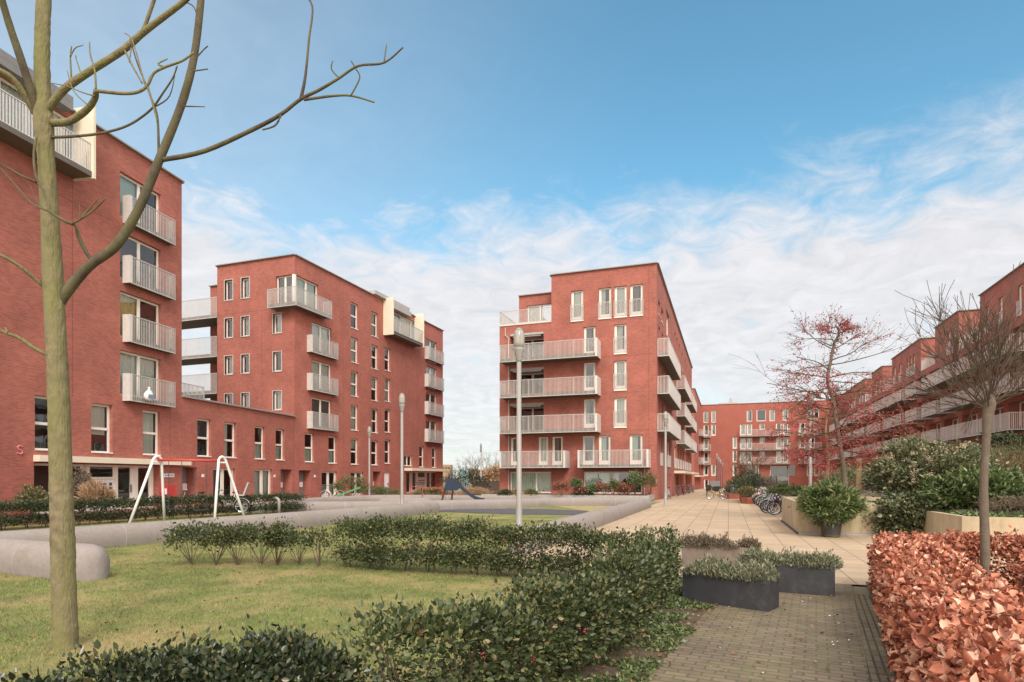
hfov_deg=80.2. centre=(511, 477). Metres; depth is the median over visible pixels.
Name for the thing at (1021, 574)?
beech hedge
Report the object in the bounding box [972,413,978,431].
balcony window
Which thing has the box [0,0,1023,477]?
sky
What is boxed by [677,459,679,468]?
window
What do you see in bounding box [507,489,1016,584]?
plaza paving
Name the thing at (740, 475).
planter shrub
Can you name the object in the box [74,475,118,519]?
garden shrub
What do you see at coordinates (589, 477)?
window
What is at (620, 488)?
garden plant
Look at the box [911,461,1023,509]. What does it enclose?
laurel bush
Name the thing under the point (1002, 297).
window
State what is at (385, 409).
window
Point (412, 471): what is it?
entrance door
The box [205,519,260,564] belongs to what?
holly bush
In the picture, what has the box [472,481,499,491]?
board fence
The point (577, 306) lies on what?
window
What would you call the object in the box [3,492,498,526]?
red paved terrace
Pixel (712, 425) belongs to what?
window
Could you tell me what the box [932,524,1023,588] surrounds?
beech hedge
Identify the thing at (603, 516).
kerb seat
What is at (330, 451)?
window
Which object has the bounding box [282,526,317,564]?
holly bush
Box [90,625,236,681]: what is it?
holly bush
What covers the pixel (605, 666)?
fallen leaves
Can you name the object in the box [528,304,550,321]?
window
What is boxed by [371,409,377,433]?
window
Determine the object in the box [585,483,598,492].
garden plant
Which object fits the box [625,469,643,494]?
garden plant
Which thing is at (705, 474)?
window
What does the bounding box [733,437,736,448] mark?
window
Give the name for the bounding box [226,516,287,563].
holly bush
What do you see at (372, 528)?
holly hedge
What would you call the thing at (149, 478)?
entrance window
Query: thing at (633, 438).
balcony door
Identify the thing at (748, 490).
planter shrub
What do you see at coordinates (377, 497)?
kerb seat
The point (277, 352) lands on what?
window
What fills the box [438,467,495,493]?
garden shrub
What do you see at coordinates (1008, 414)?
apartment building
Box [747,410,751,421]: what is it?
window
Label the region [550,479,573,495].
garden plant
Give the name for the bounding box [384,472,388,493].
door
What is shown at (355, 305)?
window
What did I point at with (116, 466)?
entrance door
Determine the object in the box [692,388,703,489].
apartment building
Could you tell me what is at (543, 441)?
balcony door
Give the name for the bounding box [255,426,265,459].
window
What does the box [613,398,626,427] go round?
window
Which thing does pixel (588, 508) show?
worn grass
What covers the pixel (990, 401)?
young tree
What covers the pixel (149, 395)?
laundry bag
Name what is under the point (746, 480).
planter shrub
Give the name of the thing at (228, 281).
window
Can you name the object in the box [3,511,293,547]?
grass
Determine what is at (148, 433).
window
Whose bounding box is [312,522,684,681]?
holly hedge
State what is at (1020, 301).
window
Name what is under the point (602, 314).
window
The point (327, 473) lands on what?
double door
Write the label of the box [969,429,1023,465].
dark shrub
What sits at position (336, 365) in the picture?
apartment building
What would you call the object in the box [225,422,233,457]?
window
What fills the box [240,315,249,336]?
window
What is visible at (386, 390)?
window
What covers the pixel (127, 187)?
window
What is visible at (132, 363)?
window
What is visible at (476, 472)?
distant thicket
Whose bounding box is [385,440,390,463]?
window
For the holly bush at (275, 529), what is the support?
on the lawn at (456, 515)
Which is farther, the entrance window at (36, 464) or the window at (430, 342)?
the window at (430, 342)
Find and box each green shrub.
[761,483,813,496]
[814,462,871,492]
[854,458,891,496]
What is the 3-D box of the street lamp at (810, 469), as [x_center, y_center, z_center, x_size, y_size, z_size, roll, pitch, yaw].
[13.833,-1.145,28.200,0.320,5.830,0.300,0,0,20]
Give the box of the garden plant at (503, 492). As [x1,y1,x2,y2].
[496,488,511,495]
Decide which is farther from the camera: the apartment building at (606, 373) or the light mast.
the light mast
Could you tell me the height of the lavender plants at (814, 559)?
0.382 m
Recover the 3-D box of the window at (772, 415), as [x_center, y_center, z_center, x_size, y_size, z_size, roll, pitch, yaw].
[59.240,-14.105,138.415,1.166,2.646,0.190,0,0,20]
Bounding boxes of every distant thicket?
[455,468,494,481]
[479,461,499,480]
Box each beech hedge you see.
[866,530,1023,681]
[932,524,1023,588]
[1007,549,1023,593]
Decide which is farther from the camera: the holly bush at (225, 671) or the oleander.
the oleander
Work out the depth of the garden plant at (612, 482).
46.41 m
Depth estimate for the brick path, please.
6.38 m
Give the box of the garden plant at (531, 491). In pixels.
[523,488,540,495]
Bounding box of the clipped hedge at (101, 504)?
[0,490,313,529]
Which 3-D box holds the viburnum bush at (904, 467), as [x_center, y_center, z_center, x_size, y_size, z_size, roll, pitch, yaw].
[12.735,-0.104,18.522,3.948,2.580,3.282,0,0,20]
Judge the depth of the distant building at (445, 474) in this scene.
260.00 m
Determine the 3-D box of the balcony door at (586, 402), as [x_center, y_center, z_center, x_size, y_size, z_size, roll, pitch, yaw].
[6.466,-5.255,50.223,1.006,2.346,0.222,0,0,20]
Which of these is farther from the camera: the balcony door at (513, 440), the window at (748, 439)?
the window at (748, 439)
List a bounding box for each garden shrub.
[11,483,48,514]
[73,465,91,515]
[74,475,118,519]
[330,474,369,495]
[353,486,407,494]
[409,486,448,494]
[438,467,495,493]
[455,486,497,494]
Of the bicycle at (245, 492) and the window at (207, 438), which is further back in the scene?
the window at (207, 438)
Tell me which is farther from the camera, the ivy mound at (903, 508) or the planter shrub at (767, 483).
the planter shrub at (767, 483)
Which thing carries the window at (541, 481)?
in the apartment building at (606, 373)
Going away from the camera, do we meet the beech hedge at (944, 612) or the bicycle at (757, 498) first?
the beech hedge at (944, 612)
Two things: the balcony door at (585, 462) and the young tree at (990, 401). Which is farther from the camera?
the balcony door at (585, 462)
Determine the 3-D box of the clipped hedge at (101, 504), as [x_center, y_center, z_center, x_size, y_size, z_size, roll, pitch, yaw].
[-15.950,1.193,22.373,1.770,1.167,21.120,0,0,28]
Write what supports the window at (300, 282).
in the apartment building at (336, 365)
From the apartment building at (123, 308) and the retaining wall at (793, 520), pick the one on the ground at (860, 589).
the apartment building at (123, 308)
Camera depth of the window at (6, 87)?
26.05 m
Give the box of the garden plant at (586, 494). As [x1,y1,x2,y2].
[568,489,595,495]
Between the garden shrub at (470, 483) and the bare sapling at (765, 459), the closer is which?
the bare sapling at (765, 459)
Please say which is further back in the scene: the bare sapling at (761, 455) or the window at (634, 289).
the window at (634, 289)
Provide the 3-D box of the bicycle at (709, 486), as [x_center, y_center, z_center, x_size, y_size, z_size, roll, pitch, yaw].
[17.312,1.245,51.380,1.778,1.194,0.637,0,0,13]
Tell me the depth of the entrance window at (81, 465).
28.95 m
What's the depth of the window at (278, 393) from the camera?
47.16 m
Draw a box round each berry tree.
[730,304,949,487]
[759,381,893,479]
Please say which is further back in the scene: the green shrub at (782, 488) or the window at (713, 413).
the window at (713, 413)
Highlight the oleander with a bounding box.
[787,474,869,526]
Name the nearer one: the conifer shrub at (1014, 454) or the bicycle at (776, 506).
the conifer shrub at (1014, 454)
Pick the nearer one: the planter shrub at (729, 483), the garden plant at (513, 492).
the garden plant at (513, 492)
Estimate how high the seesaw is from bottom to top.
1.402 m
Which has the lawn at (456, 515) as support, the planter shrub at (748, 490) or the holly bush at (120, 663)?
the holly bush at (120, 663)
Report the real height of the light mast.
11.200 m
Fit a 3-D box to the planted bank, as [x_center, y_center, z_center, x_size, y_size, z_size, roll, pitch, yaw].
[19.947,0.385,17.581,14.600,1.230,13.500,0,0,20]
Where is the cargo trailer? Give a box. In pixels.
[706,481,719,494]
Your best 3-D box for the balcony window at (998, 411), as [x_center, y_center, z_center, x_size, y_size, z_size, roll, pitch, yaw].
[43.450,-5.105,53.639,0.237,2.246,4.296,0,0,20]
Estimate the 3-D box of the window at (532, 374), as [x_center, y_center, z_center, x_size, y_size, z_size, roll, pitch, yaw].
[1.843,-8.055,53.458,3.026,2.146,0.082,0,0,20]
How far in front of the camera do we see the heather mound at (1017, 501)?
15.55 m
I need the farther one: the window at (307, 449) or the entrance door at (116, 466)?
the window at (307, 449)
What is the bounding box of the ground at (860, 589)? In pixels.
[443,478,869,594]
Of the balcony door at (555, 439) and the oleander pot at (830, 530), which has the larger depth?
the balcony door at (555, 439)
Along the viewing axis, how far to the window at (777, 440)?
137.89 m
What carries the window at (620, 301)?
in the apartment building at (606, 373)
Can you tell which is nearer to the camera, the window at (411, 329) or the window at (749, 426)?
the window at (411, 329)
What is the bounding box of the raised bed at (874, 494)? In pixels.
[853,489,963,515]
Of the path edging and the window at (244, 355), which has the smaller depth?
the path edging
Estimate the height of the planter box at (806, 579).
0.436 m
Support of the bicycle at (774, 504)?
on the plaza paving
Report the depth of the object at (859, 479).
24.41 m
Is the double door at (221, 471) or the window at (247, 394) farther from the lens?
the window at (247, 394)
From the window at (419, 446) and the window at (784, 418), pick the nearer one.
the window at (419, 446)
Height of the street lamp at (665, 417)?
5.830 m
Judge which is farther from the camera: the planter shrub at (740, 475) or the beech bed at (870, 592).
the planter shrub at (740, 475)
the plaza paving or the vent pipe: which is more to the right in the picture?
the plaza paving
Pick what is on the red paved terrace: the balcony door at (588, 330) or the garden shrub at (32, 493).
the garden shrub at (32, 493)
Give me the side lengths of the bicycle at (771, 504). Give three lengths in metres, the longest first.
1.778 x 1.107 x 0.636 m
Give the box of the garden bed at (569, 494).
[538,494,646,495]
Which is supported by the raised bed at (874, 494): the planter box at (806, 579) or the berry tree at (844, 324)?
the berry tree at (844, 324)
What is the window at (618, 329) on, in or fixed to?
in the apartment building at (606, 373)
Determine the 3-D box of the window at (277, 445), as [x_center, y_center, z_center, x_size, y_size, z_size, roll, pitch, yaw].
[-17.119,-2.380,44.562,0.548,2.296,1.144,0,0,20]
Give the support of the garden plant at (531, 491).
on the lawn at (456, 515)
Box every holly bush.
[0,653,82,681]
[43,639,181,681]
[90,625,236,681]
[157,518,222,564]
[168,629,313,681]
[184,518,238,564]
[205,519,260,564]
[224,614,380,681]
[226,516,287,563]
[254,516,295,564]
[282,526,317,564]
[298,526,337,564]
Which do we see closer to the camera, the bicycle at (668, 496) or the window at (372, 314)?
the bicycle at (668, 496)
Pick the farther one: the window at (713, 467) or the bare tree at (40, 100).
the window at (713, 467)
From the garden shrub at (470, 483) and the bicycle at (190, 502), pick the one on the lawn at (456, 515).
the bicycle at (190, 502)
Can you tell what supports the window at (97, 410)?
in the apartment building at (123, 308)
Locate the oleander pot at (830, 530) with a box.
[819,521,841,536]
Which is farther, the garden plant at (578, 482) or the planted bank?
the garden plant at (578, 482)
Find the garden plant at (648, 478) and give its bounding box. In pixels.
[638,469,657,494]
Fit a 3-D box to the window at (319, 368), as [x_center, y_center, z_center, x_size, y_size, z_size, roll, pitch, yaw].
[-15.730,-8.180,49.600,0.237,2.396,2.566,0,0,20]
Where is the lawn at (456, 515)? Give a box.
[0,501,663,681]
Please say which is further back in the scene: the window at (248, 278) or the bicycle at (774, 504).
the window at (248, 278)
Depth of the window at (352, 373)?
54.29 m
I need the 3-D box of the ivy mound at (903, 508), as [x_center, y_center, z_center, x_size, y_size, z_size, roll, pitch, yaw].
[12.048,1.038,17.916,3.179,1.656,1.991,0,0,20]
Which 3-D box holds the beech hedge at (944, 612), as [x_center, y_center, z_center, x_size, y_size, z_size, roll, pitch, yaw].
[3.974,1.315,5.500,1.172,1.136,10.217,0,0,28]
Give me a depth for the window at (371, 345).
57.03 m
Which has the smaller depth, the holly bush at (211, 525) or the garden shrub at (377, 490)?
the holly bush at (211, 525)
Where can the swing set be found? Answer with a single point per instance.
(160, 460)
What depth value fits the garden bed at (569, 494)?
49.90 m
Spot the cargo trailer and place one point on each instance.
(716, 485)
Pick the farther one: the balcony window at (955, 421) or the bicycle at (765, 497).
the balcony window at (955, 421)
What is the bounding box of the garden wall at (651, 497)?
[481,494,654,500]
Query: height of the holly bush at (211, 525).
1.010 m
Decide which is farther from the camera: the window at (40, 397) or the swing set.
the window at (40, 397)
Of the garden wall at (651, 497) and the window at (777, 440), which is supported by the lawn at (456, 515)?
the garden wall at (651, 497)
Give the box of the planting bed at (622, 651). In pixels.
[413,575,706,681]
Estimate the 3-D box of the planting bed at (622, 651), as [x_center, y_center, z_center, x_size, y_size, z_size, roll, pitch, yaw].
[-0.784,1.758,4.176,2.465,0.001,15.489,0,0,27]
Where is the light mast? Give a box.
[480,443,481,478]
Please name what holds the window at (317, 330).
in the apartment building at (336, 365)
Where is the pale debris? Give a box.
[645,601,878,679]
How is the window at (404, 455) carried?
in the apartment building at (336, 365)
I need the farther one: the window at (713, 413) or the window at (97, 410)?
the window at (713, 413)
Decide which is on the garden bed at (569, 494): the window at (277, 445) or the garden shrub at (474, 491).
the garden shrub at (474, 491)
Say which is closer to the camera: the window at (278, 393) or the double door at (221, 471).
the double door at (221, 471)
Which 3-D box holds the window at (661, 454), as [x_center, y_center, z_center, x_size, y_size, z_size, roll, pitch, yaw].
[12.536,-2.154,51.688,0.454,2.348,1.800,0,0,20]
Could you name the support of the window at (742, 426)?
in the apartment building at (727, 428)
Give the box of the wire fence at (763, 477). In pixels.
[748,475,776,496]
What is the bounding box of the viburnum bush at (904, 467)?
[858,432,1008,505]
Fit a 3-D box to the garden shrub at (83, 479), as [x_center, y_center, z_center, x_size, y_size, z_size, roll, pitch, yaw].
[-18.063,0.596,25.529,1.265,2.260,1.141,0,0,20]
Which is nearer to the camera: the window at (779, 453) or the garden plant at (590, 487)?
the garden plant at (590, 487)
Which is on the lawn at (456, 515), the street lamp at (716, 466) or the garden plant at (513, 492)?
the garden plant at (513, 492)
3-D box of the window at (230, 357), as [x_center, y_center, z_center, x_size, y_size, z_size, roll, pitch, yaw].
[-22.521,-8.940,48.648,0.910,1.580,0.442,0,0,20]
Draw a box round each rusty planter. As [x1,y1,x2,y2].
[725,491,739,498]
[740,494,760,503]
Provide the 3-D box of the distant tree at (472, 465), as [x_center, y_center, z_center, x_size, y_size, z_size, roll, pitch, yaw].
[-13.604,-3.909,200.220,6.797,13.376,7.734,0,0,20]
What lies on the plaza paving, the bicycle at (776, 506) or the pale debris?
the bicycle at (776, 506)
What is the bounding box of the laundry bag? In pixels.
[144,387,154,400]
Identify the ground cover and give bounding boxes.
[522,576,717,681]
[865,499,1023,517]
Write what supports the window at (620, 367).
in the apartment building at (606, 373)
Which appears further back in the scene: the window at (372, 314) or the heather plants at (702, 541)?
the window at (372, 314)
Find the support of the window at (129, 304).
in the apartment building at (123, 308)
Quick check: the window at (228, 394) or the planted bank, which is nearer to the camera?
the planted bank
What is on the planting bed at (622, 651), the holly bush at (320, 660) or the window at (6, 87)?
the holly bush at (320, 660)
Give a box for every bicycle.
[173,489,210,512]
[209,482,249,512]
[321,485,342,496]
[667,487,670,498]
[706,485,727,498]
[756,488,780,505]
[758,493,783,507]
[760,494,784,512]
[764,493,790,511]
[766,493,796,514]
[769,494,797,512]
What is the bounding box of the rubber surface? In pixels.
[440,509,587,514]
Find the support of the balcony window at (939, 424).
in the apartment building at (1008, 414)
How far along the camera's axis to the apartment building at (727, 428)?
139.33 m
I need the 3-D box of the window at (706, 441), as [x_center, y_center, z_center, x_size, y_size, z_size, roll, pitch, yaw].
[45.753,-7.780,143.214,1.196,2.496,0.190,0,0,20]
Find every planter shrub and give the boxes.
[723,479,739,492]
[731,466,755,494]
[735,471,767,495]
[736,484,757,496]
[754,475,780,494]
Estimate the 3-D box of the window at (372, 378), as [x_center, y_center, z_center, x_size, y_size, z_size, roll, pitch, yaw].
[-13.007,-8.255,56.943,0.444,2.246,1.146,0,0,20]
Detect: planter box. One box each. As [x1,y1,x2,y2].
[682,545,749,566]
[683,571,778,611]
[743,560,834,596]
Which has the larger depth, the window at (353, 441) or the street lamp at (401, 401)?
the window at (353, 441)
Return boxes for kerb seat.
[0,501,439,547]
[0,538,109,580]
[225,497,642,511]
[288,495,545,501]
[377,497,431,500]
[508,498,651,553]
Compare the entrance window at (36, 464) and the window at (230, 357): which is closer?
the entrance window at (36, 464)
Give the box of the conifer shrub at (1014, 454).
[973,437,1023,469]
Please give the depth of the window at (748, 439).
140.10 m
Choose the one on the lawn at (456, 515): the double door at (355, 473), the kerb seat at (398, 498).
the kerb seat at (398, 498)
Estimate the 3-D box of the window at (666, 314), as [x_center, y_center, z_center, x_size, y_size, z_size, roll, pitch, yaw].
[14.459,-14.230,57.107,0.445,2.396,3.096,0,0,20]
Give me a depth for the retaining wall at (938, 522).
14.77 m
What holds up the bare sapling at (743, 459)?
in the rusty planter at (732, 495)
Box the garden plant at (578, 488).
[573,486,587,494]
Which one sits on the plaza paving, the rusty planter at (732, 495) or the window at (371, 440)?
the rusty planter at (732, 495)
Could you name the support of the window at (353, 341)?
in the apartment building at (336, 365)
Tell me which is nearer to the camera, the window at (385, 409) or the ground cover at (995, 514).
the ground cover at (995, 514)
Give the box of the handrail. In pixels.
[410,486,444,496]
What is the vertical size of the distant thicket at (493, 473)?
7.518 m
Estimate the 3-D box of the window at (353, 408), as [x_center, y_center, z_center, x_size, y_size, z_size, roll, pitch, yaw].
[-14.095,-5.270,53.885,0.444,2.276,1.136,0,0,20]
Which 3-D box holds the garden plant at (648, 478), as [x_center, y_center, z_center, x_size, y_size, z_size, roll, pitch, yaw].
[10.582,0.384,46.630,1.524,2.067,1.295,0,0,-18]
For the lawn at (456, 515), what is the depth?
9.14 m
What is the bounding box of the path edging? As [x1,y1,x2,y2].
[854,594,896,681]
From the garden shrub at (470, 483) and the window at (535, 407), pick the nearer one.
the window at (535, 407)
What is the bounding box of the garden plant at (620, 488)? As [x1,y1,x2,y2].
[613,481,626,494]
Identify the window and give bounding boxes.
[0,77,72,158]
[34,463,48,513]
[35,395,47,450]
[73,464,83,511]
[88,464,114,478]
[91,403,112,453]
[120,173,157,231]
[120,292,157,343]
[120,350,157,399]
[121,237,157,288]
[137,465,150,507]
[143,410,160,455]
[197,418,211,456]
[224,279,232,300]
[224,317,232,338]
[224,355,232,374]
[224,393,232,403]
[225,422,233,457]
[240,276,249,298]
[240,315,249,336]
[240,353,249,373]
[240,392,249,406]
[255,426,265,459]
[272,312,281,333]
[272,351,281,371]
[272,390,281,410]
[276,429,284,460]
[277,275,291,302]
[296,276,316,308]
[305,433,314,462]
[312,323,329,353]
[312,360,329,390]
[312,398,329,427]
[328,436,336,463]
[351,303,357,329]
[351,337,357,363]
[351,371,358,397]
[351,405,358,430]
[351,438,358,464]
[371,312,377,337]
[371,345,377,369]
[371,377,377,401]
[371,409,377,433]
[371,440,377,465]
[385,348,390,371]
[385,379,388,401]
[385,409,390,432]
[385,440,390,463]
[394,312,413,338]
[404,455,410,465]
[419,446,424,467]
[426,339,435,363]
[426,366,435,389]
[426,393,435,412]
[426,420,435,439]
[511,472,550,492]
[521,373,543,392]
[521,407,543,429]
[525,338,543,356]
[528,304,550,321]
[570,291,583,321]
[584,471,641,493]
[598,288,611,319]
[613,324,626,354]
[613,361,626,390]
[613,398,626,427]
[614,286,626,317]
[629,284,642,316]
[660,439,662,465]
[666,314,667,337]
[667,443,670,466]
[674,447,676,467]
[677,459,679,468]
[704,411,707,422]
[704,425,708,435]
[704,439,708,449]
[704,465,708,475]
[711,411,715,422]
[711,424,715,435]
[711,465,715,475]
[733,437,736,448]
[740,424,745,434]
[740,438,745,448]
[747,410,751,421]
[747,424,751,434]
[747,438,751,448]
[770,409,774,420]
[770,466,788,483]
[776,437,781,448]
[776,451,781,462]
[783,409,787,420]
[937,423,940,439]
[952,418,957,427]
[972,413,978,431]
[993,407,1002,428]
[997,297,1002,320]
[1016,284,1022,316]
[1019,402,1023,425]
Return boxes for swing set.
[128,455,244,522]
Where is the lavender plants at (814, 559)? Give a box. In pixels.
[737,546,843,569]
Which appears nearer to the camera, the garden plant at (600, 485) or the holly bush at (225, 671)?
the holly bush at (225, 671)
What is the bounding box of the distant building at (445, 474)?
[443,465,452,483]
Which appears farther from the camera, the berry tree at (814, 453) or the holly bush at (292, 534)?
the berry tree at (814, 453)
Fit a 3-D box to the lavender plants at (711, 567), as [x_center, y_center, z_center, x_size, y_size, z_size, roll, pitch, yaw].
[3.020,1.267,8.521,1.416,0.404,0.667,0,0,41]
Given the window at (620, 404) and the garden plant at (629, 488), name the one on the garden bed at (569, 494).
the garden plant at (629, 488)
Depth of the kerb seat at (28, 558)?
10.75 m
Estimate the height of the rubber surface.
0.001 m
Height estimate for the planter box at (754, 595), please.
0.416 m
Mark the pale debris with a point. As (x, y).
(807, 647)
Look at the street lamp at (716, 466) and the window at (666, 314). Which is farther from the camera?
the street lamp at (716, 466)
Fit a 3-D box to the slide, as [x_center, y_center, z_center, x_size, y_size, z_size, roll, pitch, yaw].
[-3.107,0.788,38.000,2.774,1.976,0.620,0,0,0]
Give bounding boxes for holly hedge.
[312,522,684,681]
[322,510,656,578]
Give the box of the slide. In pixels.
[441,474,484,499]
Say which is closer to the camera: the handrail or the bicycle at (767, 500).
the bicycle at (767, 500)
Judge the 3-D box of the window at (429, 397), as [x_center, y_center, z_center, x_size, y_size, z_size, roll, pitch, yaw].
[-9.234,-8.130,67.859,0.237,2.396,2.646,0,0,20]
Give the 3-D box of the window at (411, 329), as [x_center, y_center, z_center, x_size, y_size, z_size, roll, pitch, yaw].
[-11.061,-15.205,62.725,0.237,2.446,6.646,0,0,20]
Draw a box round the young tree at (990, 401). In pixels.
[870,261,1023,574]
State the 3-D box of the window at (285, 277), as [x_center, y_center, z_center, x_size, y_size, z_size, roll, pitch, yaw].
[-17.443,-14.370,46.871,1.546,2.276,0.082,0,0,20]
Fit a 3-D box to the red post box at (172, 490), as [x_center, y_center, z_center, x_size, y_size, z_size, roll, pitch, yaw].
[-15.636,1.000,27.585,0.500,1.300,0.432,0,0,20]
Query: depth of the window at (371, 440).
57.31 m
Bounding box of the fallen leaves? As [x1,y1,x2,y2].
[0,556,886,681]
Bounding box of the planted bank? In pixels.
[949,490,1023,517]
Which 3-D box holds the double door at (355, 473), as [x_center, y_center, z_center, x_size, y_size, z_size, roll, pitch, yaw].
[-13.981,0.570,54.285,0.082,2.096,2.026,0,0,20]
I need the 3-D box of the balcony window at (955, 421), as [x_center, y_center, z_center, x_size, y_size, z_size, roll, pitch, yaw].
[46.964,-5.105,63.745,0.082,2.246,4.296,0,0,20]
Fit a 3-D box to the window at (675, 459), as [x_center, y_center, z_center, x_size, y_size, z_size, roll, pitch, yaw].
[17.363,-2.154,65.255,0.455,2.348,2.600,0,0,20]
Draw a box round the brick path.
[644,582,869,681]
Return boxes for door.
[114,465,132,508]
[213,468,232,500]
[254,469,269,500]
[322,471,335,496]
[351,472,361,495]
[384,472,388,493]
[412,471,416,491]
[426,472,430,486]
[511,438,516,464]
[539,437,547,464]
[553,437,562,464]
[583,436,594,464]
[584,327,595,352]
[584,363,595,390]
[584,399,595,427]
[599,436,610,464]
[630,435,642,463]
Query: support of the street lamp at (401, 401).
on the lawn at (456, 515)
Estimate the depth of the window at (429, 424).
67.88 m
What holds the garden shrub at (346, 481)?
on the red paved terrace
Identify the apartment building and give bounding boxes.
[0,48,190,516]
[182,253,449,497]
[499,262,698,499]
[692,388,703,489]
[701,398,834,488]
[829,262,1023,488]
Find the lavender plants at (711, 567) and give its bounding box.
[677,553,783,582]
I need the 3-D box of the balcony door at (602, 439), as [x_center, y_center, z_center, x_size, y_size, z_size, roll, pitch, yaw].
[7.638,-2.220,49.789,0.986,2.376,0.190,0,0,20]
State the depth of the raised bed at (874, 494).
37.95 m
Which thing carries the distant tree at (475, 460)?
on the ground at (860, 589)
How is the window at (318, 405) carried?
in the apartment building at (336, 365)
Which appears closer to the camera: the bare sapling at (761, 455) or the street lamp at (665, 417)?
the street lamp at (665, 417)
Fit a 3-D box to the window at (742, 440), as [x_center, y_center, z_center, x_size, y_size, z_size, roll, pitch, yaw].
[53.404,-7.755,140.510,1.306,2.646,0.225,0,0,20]
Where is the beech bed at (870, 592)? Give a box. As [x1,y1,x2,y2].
[866,582,896,673]
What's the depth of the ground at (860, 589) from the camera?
10.02 m
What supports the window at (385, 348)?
in the apartment building at (336, 365)
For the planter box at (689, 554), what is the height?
0.416 m
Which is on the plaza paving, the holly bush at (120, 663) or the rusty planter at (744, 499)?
the rusty planter at (744, 499)
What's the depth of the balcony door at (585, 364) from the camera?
50.26 m
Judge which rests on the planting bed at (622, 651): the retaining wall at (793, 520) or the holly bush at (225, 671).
the holly bush at (225, 671)
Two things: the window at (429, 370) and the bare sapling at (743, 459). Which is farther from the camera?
the window at (429, 370)
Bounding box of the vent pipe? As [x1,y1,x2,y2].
[272,497,280,512]
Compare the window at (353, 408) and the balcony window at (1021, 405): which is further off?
the window at (353, 408)
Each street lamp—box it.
[367,426,370,494]
[399,393,404,503]
[513,328,524,528]
[663,411,667,505]
[716,453,717,491]
[807,392,813,485]
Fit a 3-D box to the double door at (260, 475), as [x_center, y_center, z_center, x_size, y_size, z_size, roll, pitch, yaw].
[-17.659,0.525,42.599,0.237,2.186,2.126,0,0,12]
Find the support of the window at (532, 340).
in the apartment building at (606, 373)
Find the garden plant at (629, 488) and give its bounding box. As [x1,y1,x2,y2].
[618,482,636,494]
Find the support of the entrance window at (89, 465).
in the apartment building at (123, 308)
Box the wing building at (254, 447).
[181,383,295,505]
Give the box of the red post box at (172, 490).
[160,485,175,507]
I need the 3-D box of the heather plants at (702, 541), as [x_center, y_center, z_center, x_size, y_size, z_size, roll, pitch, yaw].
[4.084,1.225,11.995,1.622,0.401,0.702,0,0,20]
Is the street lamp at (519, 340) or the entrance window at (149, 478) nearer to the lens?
the street lamp at (519, 340)
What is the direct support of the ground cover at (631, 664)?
on the planting bed at (622, 651)
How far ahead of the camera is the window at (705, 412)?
143.28 m
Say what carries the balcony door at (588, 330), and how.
in the apartment building at (606, 373)
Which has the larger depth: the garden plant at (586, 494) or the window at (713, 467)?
the window at (713, 467)
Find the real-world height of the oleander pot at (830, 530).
0.470 m
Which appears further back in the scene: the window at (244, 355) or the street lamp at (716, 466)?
the street lamp at (716, 466)
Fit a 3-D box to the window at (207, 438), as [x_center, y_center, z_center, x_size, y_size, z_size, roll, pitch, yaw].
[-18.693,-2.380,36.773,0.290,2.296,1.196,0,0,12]
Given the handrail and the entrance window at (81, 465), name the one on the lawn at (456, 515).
the handrail
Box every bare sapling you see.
[728,449,753,492]
[734,441,782,495]
[737,444,782,494]
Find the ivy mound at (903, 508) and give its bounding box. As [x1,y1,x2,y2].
[862,488,970,536]
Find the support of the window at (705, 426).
in the apartment building at (727, 428)
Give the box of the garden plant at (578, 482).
[569,477,582,494]
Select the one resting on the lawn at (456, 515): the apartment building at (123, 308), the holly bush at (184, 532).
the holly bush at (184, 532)
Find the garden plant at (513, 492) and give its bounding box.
[508,488,523,494]
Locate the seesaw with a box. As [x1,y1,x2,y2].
[335,487,360,495]
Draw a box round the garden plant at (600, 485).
[594,480,616,494]
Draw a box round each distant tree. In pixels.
[461,453,479,469]
[465,452,486,469]
[481,451,494,468]
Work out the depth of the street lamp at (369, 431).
48.44 m
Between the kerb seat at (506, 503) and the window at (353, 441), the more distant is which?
the window at (353, 441)
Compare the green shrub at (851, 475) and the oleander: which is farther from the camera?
the green shrub at (851, 475)
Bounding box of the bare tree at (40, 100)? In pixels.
[0,0,402,650]
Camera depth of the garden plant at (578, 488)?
46.37 m
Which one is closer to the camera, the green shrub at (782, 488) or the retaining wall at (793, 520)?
the retaining wall at (793, 520)
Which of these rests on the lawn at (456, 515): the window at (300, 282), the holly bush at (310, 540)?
the holly bush at (310, 540)
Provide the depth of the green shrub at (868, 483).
24.20 m
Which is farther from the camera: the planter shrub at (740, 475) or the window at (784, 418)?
the window at (784, 418)
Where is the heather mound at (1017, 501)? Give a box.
[972,494,1023,512]
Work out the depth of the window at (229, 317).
48.58 m
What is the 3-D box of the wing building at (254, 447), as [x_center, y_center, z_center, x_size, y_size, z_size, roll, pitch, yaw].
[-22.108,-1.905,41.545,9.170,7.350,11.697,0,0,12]
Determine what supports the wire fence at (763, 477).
on the rusty planter at (744, 499)
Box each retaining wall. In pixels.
[781,497,909,535]
[922,511,1023,551]
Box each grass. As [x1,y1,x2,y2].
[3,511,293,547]
[557,506,609,511]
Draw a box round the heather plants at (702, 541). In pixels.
[679,529,761,549]
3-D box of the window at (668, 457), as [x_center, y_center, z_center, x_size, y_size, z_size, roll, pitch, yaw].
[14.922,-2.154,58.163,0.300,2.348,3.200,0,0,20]
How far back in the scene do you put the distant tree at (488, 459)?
199.85 m
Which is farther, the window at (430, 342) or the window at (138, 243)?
the window at (430, 342)
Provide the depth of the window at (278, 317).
47.16 m
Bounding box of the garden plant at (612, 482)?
[606,478,619,494]

